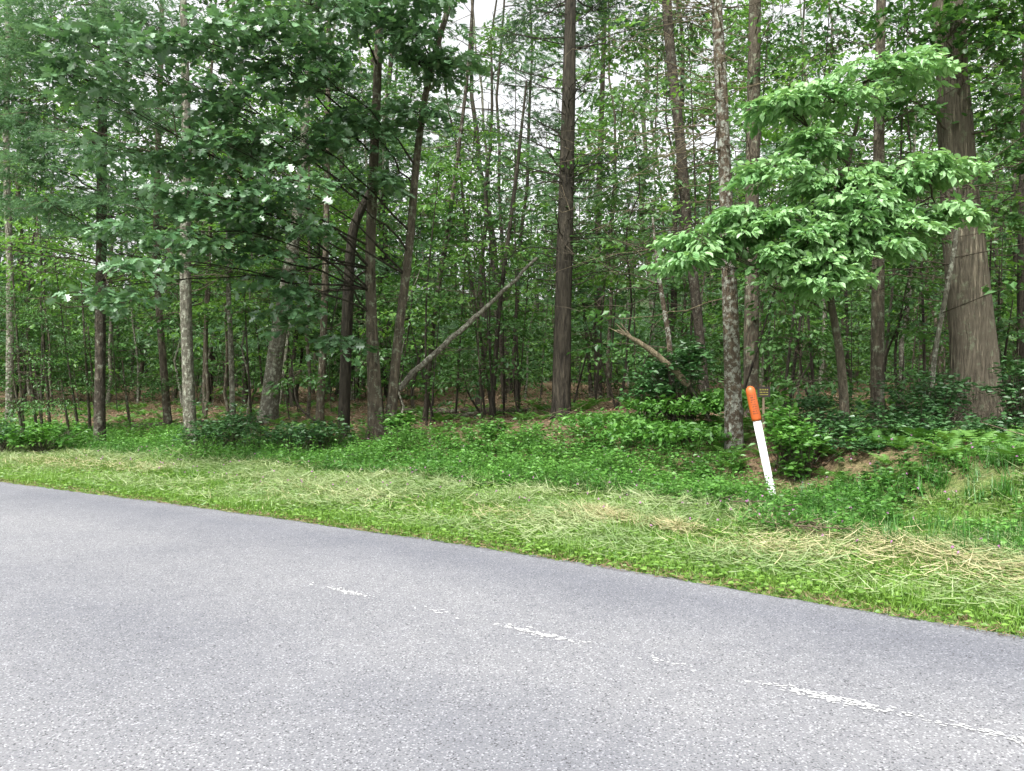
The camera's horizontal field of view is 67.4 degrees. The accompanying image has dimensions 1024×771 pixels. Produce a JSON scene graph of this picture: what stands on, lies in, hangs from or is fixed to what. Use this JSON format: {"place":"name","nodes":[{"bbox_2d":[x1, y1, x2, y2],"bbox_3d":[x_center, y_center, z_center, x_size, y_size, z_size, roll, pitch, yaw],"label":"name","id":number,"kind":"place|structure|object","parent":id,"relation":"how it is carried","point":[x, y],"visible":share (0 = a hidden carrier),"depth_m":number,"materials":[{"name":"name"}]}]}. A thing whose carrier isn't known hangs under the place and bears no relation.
{"place":"outdoors","nodes":[
{"label":"outdoors","id":0,"kind":"place"},
{"bbox_2d":[0,0,1021,299],"label":"sky","id":1,"kind":"structure","parent":0,"point":[483,9],"materials":[{"name":"white"}]},
{"bbox_2d":[0,482,1023,770],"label":"road","id":2,"kind":"structure","parent":0,"point":[144,636],"depth_m":4.36,"materials":[{"name":"grey asphalt"}]},
{"bbox_2d":[310,582,1023,742],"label":"road marking","id":3,"kind":"object","parent":2,"relation":"on","point":[831,698],"visible":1,"depth_m":3.88,"materials":[{"name":"white paint"}]},
{"bbox_2d":[0,267,1023,636],"bbox_3d":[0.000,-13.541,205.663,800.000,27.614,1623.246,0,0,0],"label":"ground","id":4,"kind":"structure","parent":0,"point":[836,467],"depth_m":10.49,"materials":[{"name":"green plant"}]},
{"bbox_2d":[0,415,28,455],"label":"laurel shrub","id":5,"kind":"object","parent":4,"relation":"on","point":[3,444],"visible":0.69,"depth_m":15.93,"materials":[{"name":"green plant"}]},
{"bbox_2d":[0,0,113,419],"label":"birch tree","id":6,"kind":"object","parent":4,"relation":"on","point":[9,257],"visible":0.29,"depth_m":23.90,"materials":[{"name":"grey plant"}]},
{"bbox_2d":[0,277,205,434],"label":"hemlock tree","id":7,"kind":"object","parent":4,"relation":"on","point":[36,405],"visible":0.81,"depth_m":18.15,"materials":[{"name":"green plant"}]},
{"bbox_2d":[0,0,275,445],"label":"white pine tree","id":8,"kind":"object","parent":4,"relation":"on","point":[13,122],"visible":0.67,"depth_m":16.60,"materials":[{"name":"green plant"}]},
{"bbox_2d":[23,0,286,427],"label":"beech tree","id":9,"kind":"object","parent":4,"relation":"on","point":[167,414],"visible":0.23,"depth_m":19.92,"materials":[{"name":"plant"}]},
{"bbox_2d":[52,0,288,446],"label":"birch tree","id":10,"kind":"object","parent":4,"relation":"on","point":[184,317],"visible":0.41,"depth_m":16.42,"materials":[{"name":"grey plant"}]},
{"bbox_2d":[103,0,351,425],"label":"hemlock tree","id":11,"kind":"object","parent":4,"relation":"on","point":[228,294],"visible":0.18,"depth_m":19.94,"materials":[{"name":"plant"}]},
{"bbox_2d":[170,400,303,453],"bbox_3d":[-5.238,0.866,15.252,2.536,1.154,1.865,0,0,0],"label":"laurel shrub","id":12,"kind":"object","parent":4,"relation":"on","point":[245,425],"visible":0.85,"depth_m":15.05,"materials":[{"name":"green plant"}]},
{"bbox_2d":[0,410,512,453],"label":"sapling shrub","id":13,"kind":"object","parent":4,"relation":"on","point":[41,435],"visible":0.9,"depth_m":15.73,"materials":[{"name":"green plant"}]},
{"bbox_2d":[24,0,490,440],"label":"oak tree","id":14,"kind":"object","parent":4,"relation":"on","point":[362,15],"visible":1,"depth_m":13.56,"materials":[{"name":"green plant"}]},
{"bbox_2d":[192,0,411,423],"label":"oak tree","id":15,"kind":"object","parent":4,"relation":"on","point":[269,404],"visible":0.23,"depth_m":21.82,"materials":[{"name":"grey plant"}]},
{"bbox_2d":[268,416,355,452],"bbox_3d":[-3.795,1.017,14.757,1.773,0.849,1.122,0,0,-33],"label":"laurel shrub","id":16,"kind":"object","parent":4,"relation":"on","point":[318,434],"visible":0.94,"depth_m":14.59,"materials":[{"name":"green plant"}]},
{"bbox_2d":[198,2,429,422],"bbox_3d":[-5.317,-4.861,20.957,6.212,12.038,6.178,0,0,0],"label":"hemlock tree","id":17,"kind":"object","parent":4,"relation":"on","point":[320,407],"visible":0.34,"depth_m":20.91,"materials":[{"name":"green plant"}]},
{"bbox_2d":[321,0,560,420],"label":"hemlock tree","id":18,"kind":"object","parent":4,"relation":"on","point":[452,196],"visible":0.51,"depth_m":20.93,"materials":[{"name":"green plant"}]},
{"bbox_2d":[388,255,537,391],"bbox_3d":[-1.138,-1.474,17.391,3.671,3.216,1.096,0,0,-24],"label":"fallen tree","id":19,"kind":"object","parent":4,"relation":"on","point":[404,383],"visible":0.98,"depth_m":17.24,"materials":[{"name":"wood"}]},
{"bbox_2d":[376,52,619,418],"bbox_3d":[0.005,-3.511,20.065,6.588,9.034,5.900,0,0,0],"label":"maple tree","id":20,"kind":"object","parent":4,"relation":"on","point":[508,236],"visible":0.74,"depth_m":19.92,"materials":[{"name":"green plant"}]},
{"bbox_2d":[0,147,1015,388],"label":"distant forest","id":21,"kind":"object","parent":4,"relation":"on","point":[236,384],"visible":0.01,"depth_m":70.00,"materials":[{"name":"green plant"}]},
{"bbox_2d":[0,156,1018,425],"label":"understory saplings","id":22,"kind":"object","parent":4,"relation":"on","point":[780,362],"visible":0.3,"depth_m":26.61,"materials":[{"name":"green plant"}]},
{"bbox_2d":[0,0,1022,406],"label":"background trees","id":23,"kind":"object","parent":4,"relation":"on","point":[502,180],"visible":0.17,"depth_m":33.69,"materials":[{"name":"green plant"}]},
{"bbox_2d":[0,0,1022,418],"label":"broadleaf trees","id":24,"kind":"object","parent":4,"relation":"on","point":[584,300],"visible":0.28,"depth_m":24.27,"materials":[{"name":"green plant"}]},
{"bbox_2d":[0,442,1023,638],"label":"grass","id":25,"kind":"structure","parent":4,"relation":"on","point":[903,599],"depth_m":7.79,"materials":[{"name":"green plant"}]},
{"bbox_2d":[0,377,1023,556],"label":"weeds","id":26,"kind":"object","parent":4,"relation":"on","point":[672,434],"visible":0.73,"depth_m":12.11,"materials":[{"name":"green plant"}]},
{"bbox_2d":[0,0,1023,426],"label":"maple saplings","id":27,"kind":"object","parent":4,"relation":"on","point":[812,338],"visible":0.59,"depth_m":18.99,"materials":[{"name":"green plant"}]},
{"bbox_2d":[0,434,1023,617],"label":"grass clippings","id":28,"kind":"object","parent":4,"relation":"on","point":[411,488],"depth_m":8.86,"materials":[{"name":"green plant"}]},
{"bbox_2d":[0,449,1023,637],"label":"straw","id":29,"kind":"object","parent":4,"relation":"on","point":[945,553],"visible":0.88,"depth_m":6.96,"materials":[{"name":"beige plant"}]},
{"bbox_2d":[0,394,1023,494],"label":"ferns","id":30,"kind":"object","parent":4,"relation":"on","point":[969,434],"visible":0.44,"depth_m":12.21,"materials":[{"name":"green plant"}]},
{"bbox_2d":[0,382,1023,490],"bbox_3d":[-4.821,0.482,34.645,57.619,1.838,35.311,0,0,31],"label":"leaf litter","id":31,"kind":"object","parent":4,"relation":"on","point":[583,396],"visible":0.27,"depth_m":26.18,"materials":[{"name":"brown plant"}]},
{"bbox_2d":[12,431,1023,559],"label":"tall grass","id":32,"kind":"structure","parent":4,"relation":"on","point":[944,480],"depth_m":8.41,"materials":[{"name":"green plant"}]},
{"bbox_2d":[125,407,914,427],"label":"fallen logs","id":33,"kind":"object","parent":4,"relation":"on","point":[450,411],"visible":0.21,"depth_m":22.06,"materials":[{"name":"brown wood"}]},
{"bbox_2d":[76,435,1016,564],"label":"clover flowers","id":34,"kind":"object","parent":4,"relation":"on","point":[822,535],"visible":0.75,"depth_m":10.02,"materials":[{"name":"white plant"}]},
{"bbox_2d":[389,0,705,419],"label":"pine tree","id":35,"kind":"object","parent":4,"relation":"on","point":[561,373],"visible":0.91,"depth_m":18.35,"materials":[{"name":"green plant"}]},
{"bbox_2d":[521,0,693,398],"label":"hemlock tree","id":36,"kind":"object","parent":4,"relation":"on","point":[600,391],"visible":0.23,"depth_m":27.86,"materials":[{"name":"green plant"}]},
{"bbox_2d":[543,168,771,421],"bbox_3d":[2.572,-1.496,13.753,4.158,4.839,5.120,0,0,22],"label":"birch tree","id":37,"kind":"object","parent":4,"relation":"on","point":[665,319],"visible":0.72,"depth_m":13.95,"materials":[{"name":"green plant"}]},
{"bbox_2d":[610,322,711,421],"bbox_3d":[2.693,-0.157,13.598,1.971,1.942,0.163,0,0,-3],"label":"broken log","id":38,"kind":"object","parent":4,"relation":"on","point":[657,355],"visible":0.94,"depth_m":13.57,"materials":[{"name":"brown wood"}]},
{"bbox_2d":[617,333,723,424],"bbox_3d":[2.957,-0.065,14.020,1.828,1.798,1.580,0,0,32],"label":"rhododendron shrub","id":39,"kind":"object","parent":4,"relation":"on","point":[693,357],"visible":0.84,"depth_m":13.83,"materials":[{"name":"green plant"}]},
{"bbox_2d":[542,0,810,397],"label":"maple tree","id":40,"kind":"object","parent":4,"relation":"on","point":[694,289],"visible":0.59,"depth_m":18.89,"materials":[{"name":"green plant"}]},
{"bbox_2d":[492,0,864,452],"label":"pine tree","id":41,"kind":"object","parent":4,"relation":"on","point":[733,415],"visible":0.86,"depth_m":11.89,"materials":[{"name":"green plant"}]},
{"bbox_2d":[595,0,897,416],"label":"maple tree","id":42,"kind":"object","parent":4,"relation":"on","point":[751,331],"visible":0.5,"depth_m":15.87,"materials":[{"name":"green plant"}]},
{"bbox_2d":[746,386,775,494],"bbox_3d":[3.265,0.818,10.005,0.124,1.663,0.125,-12,0,0],"label":"pipeline marker post","id":43,"kind":"object","parent":4,"relation":"on","point":[753,404],"visible":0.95,"depth_m":9.96,"materials":[{"name":"white plastic"}]},
{"bbox_2d":[757,385,769,436],"bbox_3d":[3.738,0.546,11.413,0.190,1.100,0.034,0,0,0],"label":"no trespassing sign","id":44,"kind":"object","parent":4,"relation":"on","point":[763,391],"visible":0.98,"depth_m":11.40,"materials":[{"name":"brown wood"}]},
{"bbox_2d":[722,494,856,545],"bbox_3d":[2.844,1.338,8.027,0.628,0.310,1.946,0,0,-14],"label":"twig pile","id":45,"kind":"object","parent":4,"relation":"on","point":[808,525],"visible":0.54,"depth_m":7.61,"materials":[{"name":"brown plant"}]},
{"bbox_2d":[749,401,859,481],"bbox_3d":[3.998,0.801,10.552,1.187,1.164,1.350,0,0,-38],"label":"blackberry shrub","id":46,"kind":"object","parent":4,"relation":"on","point":[790,445],"visible":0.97,"depth_m":10.56,"materials":[{"name":"green plant"}]},
{"bbox_2d":[638,43,997,435],"bbox_3d":[4.161,-1.894,10.684,4.836,5.694,2.006,0,0,0],"label":"dogwood tree","id":47,"kind":"object","parent":4,"relation":"on","point":[862,221],"visible":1,"depth_m":10.37,"materials":[{"name":"green plant"}]},
{"bbox_2d":[697,0,1023,421],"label":"maple tree","id":48,"kind":"object","parent":4,"relation":"on","point":[877,353],"visible":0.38,"depth_m":12.90,"materials":[{"name":"green plant"}]},
{"bbox_2d":[778,383,988,453],"bbox_3d":[5.423,0.431,11.204,2.834,0.935,2.778,0,0,0],"label":"laurel shrub","id":49,"kind":"object","parent":4,"relation":"on","point":[891,420],"visible":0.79,"depth_m":11.08,"materials":[{"name":"green plant"}]},
{"bbox_2d":[771,125,1023,426],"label":"maple tree","id":50,"kind":"object","parent":4,"relation":"on","point":[986,290],"visible":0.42,"depth_m":11.96,"materials":[{"name":"green plant"}]},
{"bbox_2d":[858,4,1023,416],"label":"maple tree","id":51,"kind":"object","parent":4,"relation":"on","point":[1020,293],"visible":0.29,"depth_m":14.95,"materials":[{"name":"green plant"}]},
{"bbox_2d":[862,0,1023,427],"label":"oak tree","id":52,"kind":"object","parent":4,"relation":"on","point":[973,349],"visible":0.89,"depth_m":12.66,"materials":[{"name":"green plant"}]},
{"bbox_2d":[863,330,1023,439],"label":"laurel shrub","id":53,"kind":"object","parent":4,"relation":"on","point":[1012,412],"visible":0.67,"depth_m":11.76,"materials":[{"name":"green plant"}]}
]}

